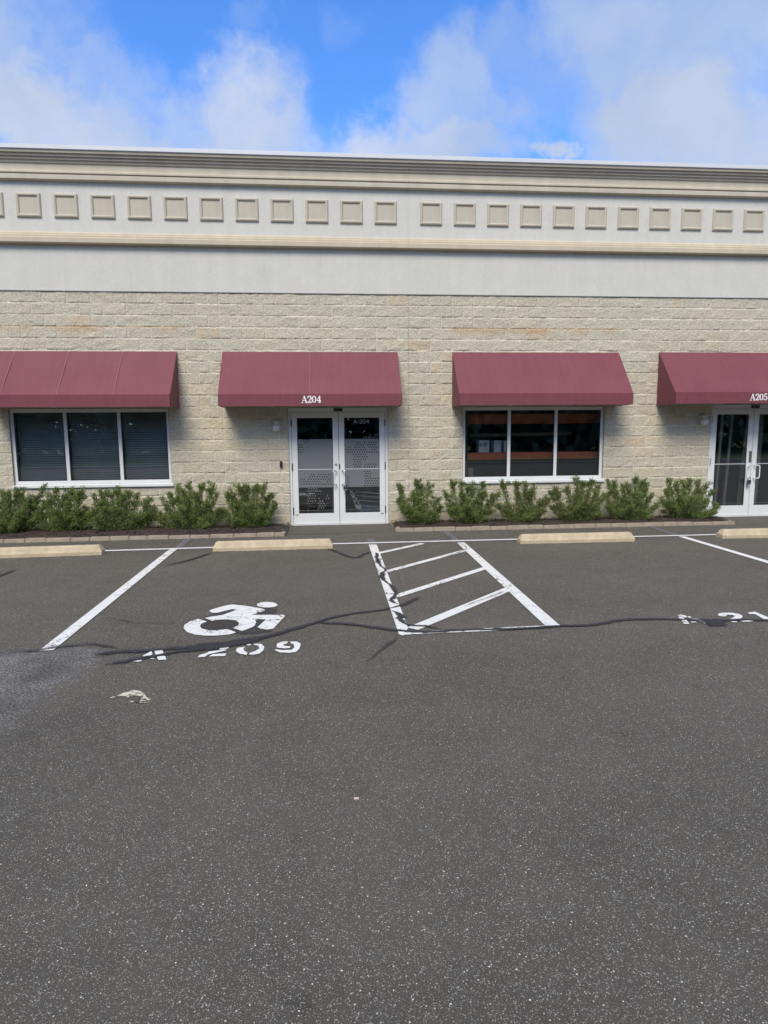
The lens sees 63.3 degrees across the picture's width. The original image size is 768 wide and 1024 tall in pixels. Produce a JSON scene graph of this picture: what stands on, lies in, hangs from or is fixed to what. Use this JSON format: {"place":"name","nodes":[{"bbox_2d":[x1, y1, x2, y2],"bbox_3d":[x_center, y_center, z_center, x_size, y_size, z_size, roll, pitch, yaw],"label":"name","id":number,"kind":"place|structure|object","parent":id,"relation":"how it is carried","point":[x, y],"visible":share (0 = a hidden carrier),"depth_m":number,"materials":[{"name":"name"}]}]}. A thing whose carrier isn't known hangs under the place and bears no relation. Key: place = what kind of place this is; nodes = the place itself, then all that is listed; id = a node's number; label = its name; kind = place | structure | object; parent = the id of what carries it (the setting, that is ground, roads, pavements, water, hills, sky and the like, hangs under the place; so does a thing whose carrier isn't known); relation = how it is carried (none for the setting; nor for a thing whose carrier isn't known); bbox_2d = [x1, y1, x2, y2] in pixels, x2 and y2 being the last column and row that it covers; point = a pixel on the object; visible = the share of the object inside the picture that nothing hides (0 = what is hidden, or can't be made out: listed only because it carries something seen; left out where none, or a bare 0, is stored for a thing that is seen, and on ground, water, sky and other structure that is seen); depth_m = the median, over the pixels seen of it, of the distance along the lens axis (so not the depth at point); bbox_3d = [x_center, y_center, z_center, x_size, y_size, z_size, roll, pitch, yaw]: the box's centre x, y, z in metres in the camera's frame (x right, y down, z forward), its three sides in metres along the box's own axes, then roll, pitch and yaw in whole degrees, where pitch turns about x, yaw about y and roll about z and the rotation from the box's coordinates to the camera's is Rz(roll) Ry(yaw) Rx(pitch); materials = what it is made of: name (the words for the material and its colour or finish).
{"place":"outdoors","nodes":[
{"label":"outdoors","id":0,"kind":"place"},
{"bbox_2d":[360,491,379,511],"bbox_3d":[-0.293,-0.182,13.008,0.401,0.528,0.307,-1,7,-5],"label":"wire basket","id":1,"kind":"object","parent":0,"point":[369,507],"visible":0.64,"depth_m":12.92,"materials":[{"name":"grey metal"}]},
{"bbox_2d":[0,524,767,1023],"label":"parking lot","id":2,"kind":"structure","parent":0,"point":[564,824],"depth_m":3.05,"materials":[{"name":"grey asphalt"}]},
{"bbox_2d":[0,544,104,557],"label":"wheel stop","id":3,"kind":"object","parent":2,"relation":"on","point":[47,551],"visible":1,"depth_m":9.06,"materials":[{"name":"concrete"}]},
{"bbox_2d":[0,635,132,775],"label":"worn tarmac","id":4,"kind":"structure","parent":2,"relation":"on","point":[41,691],"depth_m":4.49,"materials":[{"name":"grey asphalt"}]},
{"bbox_2d":[19,643,115,650],"bbox_3d":[-2.610,1.114,5.142,1.021,0.001,0.248,-1,7,-5],"label":"crack sealant","id":5,"kind":"object","parent":4,"relation":"on","point":[67,645],"visible":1,"depth_m":5.17,"materials":[{"name":"black asphalt"}]},
{"bbox_2d":[39,549,176,650],"bbox_3d":[-2.993,0.843,7.349,0.115,0.001,4.572,-1,7,-6],"label":"stall line","id":6,"kind":"object","parent":2,"relation":"on","point":[63,636],"visible":1,"depth_m":6.40,"materials":[{"name":"white paint"}]},
{"bbox_2d":[110,690,149,702],"bbox_3d":[-1.665,1.239,4.189,0.305,0.001,0.164,3,8,23],"label":"paint spill","id":7,"kind":"object","parent":2,"relation":"on","point":[143,697],"visible":1,"depth_m":4.21,"materials":[{"name":"white paint"}]},
{"bbox_2d":[0,522,288,538],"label":"mulch","id":8,"kind":"object","parent":2,"relation":"on","point":[91,531],"visible":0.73,"depth_m":10.80,"materials":[{"name":"brown wood"}]},
{"bbox_2d":[0,482,47,533],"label":"shrub","id":9,"kind":"object","parent":8,"relation":"on","point":[19,520],"visible":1,"depth_m":10.84,"materials":[{"name":"green plant"}]},
{"bbox_2d":[32,485,95,531],"bbox_3d":[-5.659,-0.063,11.001,0.938,0.831,0.801,-7,10,-40],"label":"shrub","id":10,"kind":"object","parent":8,"relation":"on","point":[71,517],"visible":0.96,"depth_m":10.93,"materials":[{"name":"green plant"}]},
{"bbox_2d":[86,484,159,531],"bbox_3d":[-4.628,-0.083,11.043,1.166,0.837,0.729,-6,9,-35],"label":"shrub","id":11,"kind":"object","parent":8,"relation":"on","point":[123,517],"visible":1,"depth_m":11.00,"materials":[{"name":"green plant"}]},
{"bbox_2d":[155,479,225,529],"bbox_3d":[-3.459,-0.132,11.175,1.319,0.905,0.791,-1,7,-5],"label":"shrub","id":12,"kind":"object","parent":8,"relation":"on","point":[196,515],"visible":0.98,"depth_m":11.11,"materials":[{"name":"green plant"}]},
{"bbox_2d":[221,481,278,527],"bbox_3d":[-2.431,-0.136,11.262,1.073,0.864,0.746,-1,7,-5],"label":"shrub","id":13,"kind":"object","parent":8,"relation":"on","point":[245,514],"visible":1,"depth_m":11.19,"materials":[{"name":"green plant"}]},
{"bbox_2d":[0,523,289,542],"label":"bed edging","id":14,"kind":"object","parent":2,"relation":"on","point":[150,537],"visible":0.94,"depth_m":10.43,"materials":[{"name":"beige concrete"}]},
{"bbox_2d":[175,538,191,547],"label":"painted out line","id":15,"kind":"object","parent":2,"relation":"on","point":[183,543],"visible":1,"depth_m":10.02,"materials":[{"name":"paint"}]},
{"bbox_2d":[105,637,265,664],"bbox_3d":[-1.568,1.122,5.059,1.385,0.001,0.195,-4,8,-26],"label":"crack sealant","id":16,"kind":"object","parent":2,"relation":"on","point":[234,643],"visible":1,"depth_m":5.12,"materials":[{"name":"black asphalt"}]},
{"bbox_2d":[166,553,208,564],"bbox_3d":[-2.707,0.654,8.755,0.120,0.001,1.031,3,8,24],"label":"crack sealant","id":17,"kind":"object","parent":2,"relation":"on","point":[190,559],"visible":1,"depth_m":8.76,"materials":[{"name":"black asphalt"}]},
{"bbox_2d":[136,641,300,661],"bbox_3d":[-1.326,1.124,5.052,1.295,0.001,0.284,-2,7,-8],"label":"stall number","id":18,"kind":"object","parent":2,"relation":"on","point":[240,650],"visible":1,"depth_m":5.04,"materials":[{"name":"white paint"}]},
{"bbox_2d":[184,602,284,635],"bbox_3d":[-1.402,1.008,5.963,0.905,0.001,1.052,-1,7,-5],"label":"wheelchair symbol","id":19,"kind":"object","parent":2,"relation":"on","point":[244,617],"visible":1,"depth_m":5.90,"materials":[{"name":"white paint"}]},
{"bbox_2d":[200,608,276,633],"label":"blacked out tarmac","id":20,"kind":"structure","parent":2,"relation":"on","point":[222,624],"depth_m":5.76,"materials":[{"name":"black asphalt"}]},
{"bbox_2d":[94,597,418,654],"bbox_3d":[-0.884,1.039,5.666,3.260,0.001,0.433,-5,9,-31],"label":"crack sealant","id":21,"kind":"object","parent":2,"relation":"on","point":[213,643],"visible":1,"depth_m":5.31,"materials":[{"name":"black asphalt"}]},
{"bbox_2d":[213,538,332,551],"bbox_3d":[-1.681,0.496,9.495,1.791,0.141,0.186,-1,7,-5],"label":"wheel stop","id":22,"kind":"object","parent":2,"relation":"on","point":[281,544],"visible":1,"depth_m":9.43,"materials":[{"name":"concrete"}]},
{"bbox_2d":[286,523,395,534],"bbox_3d":[-0.764,0.307,11.424,1.980,0.001,1.120,-1,7,-5],"label":"door apron","id":23,"kind":"object","parent":2,"relation":"on","point":[322,529],"depth_m":11.38,"materials":[{"name":"grey concrete"}]},
{"bbox_2d":[329,549,369,557],"bbox_3d":[-0.606,0.596,9.091,0.846,0.001,0.546,3,8,23],"label":"crack sealant","id":24,"kind":"object","parent":2,"relation":"on","point":[361,555],"visible":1,"depth_m":8.97,"materials":[{"name":"black asphalt"}]},
{"bbox_2d":[366,538,376,543],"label":"painted out line","id":25,"kind":"object","parent":2,"relation":"on","point":[370,540],"visible":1,"depth_m":10.15,"materials":[{"name":"paint"}]},
{"bbox_2d":[368,639,394,659],"bbox_3d":[-0.025,1.107,5.059,0.098,0.001,0.786,3,8,27],"label":"crack sealant","id":26,"kind":"object","parent":2,"relation":"on","point":[389,642],"visible":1,"depth_m":5.12,"materials":[{"name":"black asphalt"}]},
{"bbox_2d":[0,143,767,527],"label":"commercial building","id":27,"kind":"structure","parent":2,"relation":"on","point":[200,261],"depth_m":11.53,"materials":[{"name":"grey paint"}]},
{"bbox_2d":[16,413,66,479],"bbox_3d":[-6.267,-1.218,11.469,0.860,1.251,0.038,-1,7,-5],"label":"window blind","id":28,"kind":"object","parent":27,"relation":"attached to","point":[43,472],"depth_m":11.46,"materials":[{"name":"grey plastic"}]},
{"bbox_2d":[0,351,179,407],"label":"awning","id":29,"kind":"object","parent":27,"relation":"attached to","point":[56,379],"visible":1,"depth_m":10.82,"materials":[{"name":"red fabric"}]},
{"bbox_2d":[9,409,173,488],"bbox_3d":[-5.341,-1.166,11.417,2.863,1.425,0.150,-1,7,-5],"label":"window","id":30,"kind":"structure","parent":27,"relation":"in","point":[123,482],"depth_m":11.42,"materials":[{"name":"white paint"}]},
{"bbox_2d":[69,413,119,478],"bbox_3d":[-5.330,-1.235,11.548,0.890,1.251,0.038,-1,7,-5],"label":"window blind","id":31,"kind":"object","parent":27,"relation":"attached to","point":[100,462],"depth_m":11.54,"materials":[{"name":"grey plastic"}]},
{"bbox_2d":[122,413,168,478],"bbox_3d":[-4.421,-1.252,11.625,0.815,1.251,0.038,-1,7,-5],"label":"window blind","id":32,"kind":"object","parent":27,"relation":"attached to","point":[148,467],"depth_m":11.62,"materials":[{"name":"grey plastic"}]},
{"bbox_2d":[272,419,280,431],"bbox_3d":[-1.987,-1.603,11.524,0.153,0.229,0.172,-1,7,-5],"label":"wall lamp","id":33,"kind":"object","parent":27,"relation":"attached to","point":[276,426],"visible":1,"depth_m":11.47,"materials":[{"name":"beige plastic"}]},
{"bbox_2d":[218,352,401,407],"bbox_3d":[-1.312,-2.403,11.216,3.205,1.012,0.671,-1,7,-5],"label":"awning","id":34,"kind":"object","parent":27,"relation":"attached to","point":[283,379],"visible":1,"depth_m":11.13,"materials":[{"name":"red fabric"}]},
{"bbox_2d":[291,412,339,523],"bbox_3d":[-1.298,-0.819,11.804,0.885,2.114,0.155,-1,7,-5],"label":"door","id":35,"kind":"structure","parent":27,"relation":"in","point":[318,466],"depth_m":11.82,"materials":[{"name":"white paint"}]},
{"bbox_2d":[304,491,333,512],"bbox_3d":[-1.324,-0.162,13.026,0.650,0.520,0.500,-1,7,-5],"label":"table","id":36,"kind":"object","parent":27,"relation":"on","point":[308,504],"visible":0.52,"depth_m":12.84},
{"bbox_2d":[338,412,385,522],"bbox_3d":[-0.409,-0.836,11.878,0.885,2.114,0.155,-1,7,-5],"label":"door","id":37,"kind":"structure","parent":27,"relation":"in","point":[362,463],"depth_m":11.89,"materials":[{"name":"white paint"}]},
{"bbox_2d":[465,411,599,475],"bbox_3d":[3.182,-1.492,13.010,3.365,3.090,1.406,-1,7,-5],"label":"pallet rack","id":38,"kind":"object","parent":27,"relation":"on","point":[536,419],"visible":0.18,"depth_m":12.51,"materials":[{"name":"orange metal"}]},
{"bbox_2d":[476,440,488,452],"bbox_3d":[1.964,-1.308,12.418,0.213,0.239,0.254,-1,7,-5],"label":"white carton","id":39,"kind":"object","parent":38,"relation":"on","point":[482,446],"visible":1,"depth_m":12.30,"materials":[{"name":"grey cardboard"}]},
{"bbox_2d":[491,440,500,451],"bbox_3d":[2.237,-1.313,12.454,0.141,0.237,0.250,-1,7,-5],"label":"white binder","id":40,"kind":"object","parent":38,"relation":"on","point":[495,445],"visible":0.86,"depth_m":12.34,"materials":[{"name":"grey plastic"}]},
{"bbox_2d":[501,440,505,451],"bbox_3d":[2.438,-1.316,12.471,0.130,0.235,0.250,-1,7,-5],"label":"white binder","id":41,"kind":"object","parent":38,"relation":"on","point":[503,445],"visible":0.43,"depth_m":12.41,"materials":[{"name":"grey plastic"}]},
{"bbox_2d":[468,410,599,437],"bbox_3d":[3.118,-1.881,13.248,3.102,0.566,0.193,-1,7,-7],"label":"board stack","id":42,"kind":"object","parent":38,"relation":"on","point":[529,433],"visible":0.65,"depth_m":13.23,"materials":[{"name":"brown wood"}]},
{"bbox_2d":[463,406,604,483],"bbox_3d":[2.899,-1.302,12.113,2.855,1.463,0.150,-1,7,-5],"label":"window","id":43,"kind":"structure","parent":27,"relation":"in","point":[553,478],"depth_m":12.13,"materials":[{"name":"white paint"}]},
{"bbox_2d":[452,352,632,406],"bbox_3d":[2.928,-2.484,11.577,3.240,1.012,0.662,-1,7,-5],"label":"awning","id":44,"kind":"object","parent":27,"relation":"attached to","point":[506,378],"visible":1,"depth_m":11.49,"materials":[{"name":"red fabric"}]},
{"bbox_2d":[699,414,708,424],"bbox_3d":[6.276,-1.813,12.212,0.153,0.229,0.172,-1,7,-5],"label":"wall lamp","id":45,"kind":"object","parent":27,"relation":"attached to","point":[703,419],"visible":1,"depth_m":12.16,"materials":[{"name":"beige plastic"}]},
{"bbox_2d":[657,352,767,404],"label":"awning","id":46,"kind":"object","parent":27,"relation":"attached to","point":[710,377],"visible":1,"depth_m":11.81,"materials":[{"name":"red fabric"}]},
{"bbox_2d":[713,415,723,503],"bbox_3d":[6.916,-1.103,12.885,0.057,2.290,0.438,5,9,38],"label":"leaning board","id":47,"kind":"object","parent":27,"relation":"on","point":[718,456],"visible":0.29,"depth_m":12.87,"materials":[{"name":"grey wood"}]},
{"bbox_2d":[722,415,733,504],"bbox_3d":[7.089,-1.100,12.850,0.057,2.290,0.453,6,10,40],"label":"leaning board","id":48,"kind":"object","parent":27,"relation":"on","point":[727,459],"visible":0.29,"depth_m":12.84,"materials":[{"name":"grey wood"}]},
{"bbox_2d":[707,409,754,515],"bbox_3d":[6.943,-0.984,12.495,0.885,2.134,0.155,-1,7,-5],"label":"door","id":49,"kind":"structure","parent":27,"relation":"in","point":[726,510],"depth_m":12.50,"materials":[{"name":"white paint"}]},
{"bbox_2d":[736,415,747,504],"bbox_3d":[7.504,-1.120,12.984,0.094,2.290,0.536,7,10,44],"label":"leaning board","id":50,"kind":"object","parent":27,"relation":"on","point":[740,490],"visible":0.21,"depth_m":12.97,"materials":[{"name":"grey wood"}]},
{"bbox_2d":[748,409,767,514],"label":"door","id":51,"kind":"structure","parent":27,"relation":"in","point":[758,509],"depth_m":12.57,"materials":[{"name":"white paint"}]},
{"bbox_2d":[754,415,764,504],"bbox_3d":[7.859,-1.140,13.114,0.101,2.290,0.479,5,9,38],"label":"leaning board","id":52,"kind":"object","parent":27,"relation":"on","point":[761,426],"visible":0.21,"depth_m":13.10,"materials":[{"name":"grey wood"}]},
{"bbox_2d":[374,553,397,603],"bbox_3d":[-0.010,0.762,7.757,0.169,0.001,2.855,-1,7,-6],"label":"crack sealant","id":53,"kind":"object","parent":2,"relation":"on","point":[382,577],"visible":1,"depth_m":7.43,"materials":[{"name":"black asphalt"}]},
{"bbox_2d":[9,517,764,555],"bbox_3d":[-0.390,0.395,10.671,16.994,0.011,2.633,-1,7,-5],"label":"grit","id":54,"kind":"object","parent":2,"relation":"on","point":[433,531],"visible":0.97,"depth_m":10.99,"materials":[{"name":"brown"}]},
{"bbox_2d":[369,544,407,634],"bbox_3d":[0.009,0.788,7.591,0.132,0.001,4.444,-1,7,-5],"label":"stall line","id":55,"kind":"object","parent":2,"relation":"on","point":[387,588],"visible":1,"depth_m":6.93,"materials":[{"name":"white paint"}]},
{"bbox_2d":[380,543,423,553],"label":"hatch line","id":56,"kind":"object","parent":2,"relation":"on","point":[401,548],"visible":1,"depth_m":9.43,"materials":[{"name":"white paint"}]},
{"bbox_2d":[105,534,715,550],"bbox_3d":[0.179,0.487,9.915,22.003,0.001,0.179,-1,7,-6],"label":"parking line","id":57,"kind":"object","parent":2,"relation":"on","point":[390,542],"visible":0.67,"depth_m":9.97,"materials":[{"name":"paint"}]},
{"bbox_2d":[392,610,436,627],"bbox_3d":[0.235,1.010,5.802,0.212,0.001,0.811,-6,9,-37],"label":"crack sealant","id":58,"kind":"object","parent":2,"relation":"on","point":[400,617],"visible":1,"depth_m":5.83,"materials":[{"name":"black asphalt"}]},
{"bbox_2d":[387,550,464,571],"bbox_3d":[0.626,0.658,8.574,0.095,0.001,1.847,6,10,40],"label":"hatch line","id":59,"kind":"object","parent":2,"relation":"on","point":[412,564],"visible":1,"depth_m":8.47,"materials":[{"name":"white paint"}]},
{"bbox_2d":[396,567,484,596],"bbox_3d":[0.747,0.808,7.402,0.100,0.001,1.916,6,10,40],"label":"hatch line","id":60,"kind":"object","parent":2,"relation":"on","point":[437,583],"visible":1,"depth_m":7.28,"materials":[{"name":"white paint"}]},
{"bbox_2d":[444,531,460,541],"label":"painted out line","id":61,"kind":"object","parent":2,"relation":"on","point":[450,534],"visible":1,"depth_m":10.53,"materials":[{"name":"paint"}]},
{"bbox_2d":[408,588,508,629],"bbox_3d":[0.827,0.951,6.278,0.120,0.001,1.802,5,9,39],"label":"hatch line","id":62,"kind":"object","parent":2,"relation":"on","point":[444,615],"visible":1,"depth_m":6.14,"materials":[{"name":"white paint"}]},
{"bbox_2d":[404,625,544,634],"bbox_3d":[0.868,1.045,5.535,1.475,0.001,0.082,-1,7,-7],"label":"aisle end line","id":63,"kind":"object","parent":2,"relation":"on","point":[406,633],"visible":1,"depth_m":5.49,"materials":[{"name":"white paint"}]},
{"bbox_2d":[457,542,558,625],"bbox_3d":[1.368,0.754,7.766,0.133,0.001,4.326,-1,7,-4],"label":"stall line","id":64,"kind":"object","parent":2,"relation":"on","point":[541,615],"visible":1,"depth_m":6.93,"materials":[{"name":"white paint"}]},
{"bbox_2d":[320,618,767,632],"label":"crack sealant","id":65,"kind":"object","parent":2,"relation":"on","point":[513,628],"visible":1,"depth_m":5.63,"materials":[{"name":"black asphalt"}]},
{"bbox_2d":[392,515,728,527],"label":"mulch","id":66,"kind":"object","parent":2,"relation":"on","point":[502,522],"visible":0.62,"depth_m":11.62,"materials":[{"name":"brown wood"}]},
{"bbox_2d":[394,478,444,523],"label":"shrub","id":67,"kind":"object","parent":66,"relation":"on","point":[414,513],"visible":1,"depth_m":11.46,"materials":[{"name":"green plant"}]},
{"bbox_2d":[441,478,501,523],"bbox_3d":[1.639,-0.225,11.607,1.002,0.874,0.750,-6,9,-39],"label":"shrub","id":68,"kind":"object","parent":66,"relation":"on","point":[467,511],"visible":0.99,"depth_m":11.54,"materials":[{"name":"green plant"}]},
{"bbox_2d":[493,479,555,521],"bbox_3d":[2.610,-0.216,11.593,1.154,0.844,0.610,-1,7,-5],"label":"shrub","id":69,"kind":"object","parent":66,"relation":"on","point":[527,512],"visible":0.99,"depth_m":11.62,"materials":[{"name":"green plant"}]},
{"bbox_2d":[547,475,605,520],"bbox_3d":[3.675,-0.261,11.685,1.244,0.892,0.749,-1,7,-5],"label":"shrub","id":70,"kind":"object","parent":66,"relation":"on","point":[576,509],"visible":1,"depth_m":11.69,"materials":[{"name":"green plant"}]},
{"bbox_2d":[603,475,659,519],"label":"shrub","id":71,"kind":"object","parent":66,"relation":"on","point":[626,506],"visible":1,"depth_m":11.82,"materials":[{"name":"green plant"}]},
{"bbox_2d":[657,477,721,518],"bbox_3d":[5.879,-0.268,11.919,1.352,0.822,0.833,-1,7,-5],"label":"shrub","id":72,"kind":"object","parent":66,"relation":"on","point":[682,505],"visible":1,"depth_m":11.88,"materials":[{"name":"green plant"}]},
{"bbox_2d":[391,520,734,531],"bbox_3d":[3.326,0.203,11.784,6.347,0.077,0.996,-1,7,-5],"label":"bed edging","id":73,"kind":"object","parent":2,"relation":"on","point":[508,527],"visible":0.85,"depth_m":11.30,"materials":[{"name":"beige concrete"}]},
{"bbox_2d":[517,532,634,543],"bbox_3d":[3.053,0.405,9.912,1.855,0.141,0.187,-1,7,-4],"label":"wheel stop","id":74,"kind":"object","parent":2,"relation":"on","point":[541,538],"visible":1,"depth_m":9.84,"materials":[{"name":"concrete"}]},
{"bbox_2d":[648,526,677,534],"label":"painted out line","id":75,"kind":"object","parent":2,"relation":"on","point":[662,530],"visible":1,"depth_m":10.92,"materials":[{"name":"paint"}]},
{"bbox_2d":[697,620,727,625],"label":"crack sealant","id":76,"kind":"object","parent":2,"relation":"on","point":[715,622],"visible":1,"depth_m":5.67,"materials":[{"name":"black asphalt"}]},
{"bbox_2d":[678,612,767,623],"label":"stall number","id":77,"kind":"object","parent":2,"relation":"on","point":[737,616],"visible":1,"depth_m":5.86,"materials":[{"name":"white paint"}]},
{"bbox_2d":[678,536,767,562],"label":"stall line","id":78,"kind":"object","parent":2,"relation":"on","point":[735,552],"visible":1,"depth_m":9.13,"materials":[{"name":"paint"}]},
{"bbox_2d":[716,528,767,538],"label":"wheel stop","id":79,"kind":"object","parent":2,"relation":"on","point":[744,533],"visible":1,"depth_m":10.13,"materials":[{"name":"concrete"}]},
{"bbox_2d":[721,516,767,524],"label":"door apron","id":80,"kind":"object","parent":2,"relation":"on","point":[751,520],"depth_m":12.16,"materials":[{"name":"grey concrete"}]},
{"bbox_2d":[0,0,767,164],"label":"sky","id":81,"kind":"structure","parent":0,"point":[669,81],"materials":[{"name":"blue"}]},
{"bbox_2d":[468,468,473,475],"bbox_3d":[1.745,-0.354,12.287,0.191,1.025,0.072,1,8,13],"label":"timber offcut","id":82,"kind":"object","parent":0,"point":[470,471],"visible":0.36,"depth_m":12.23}
]}

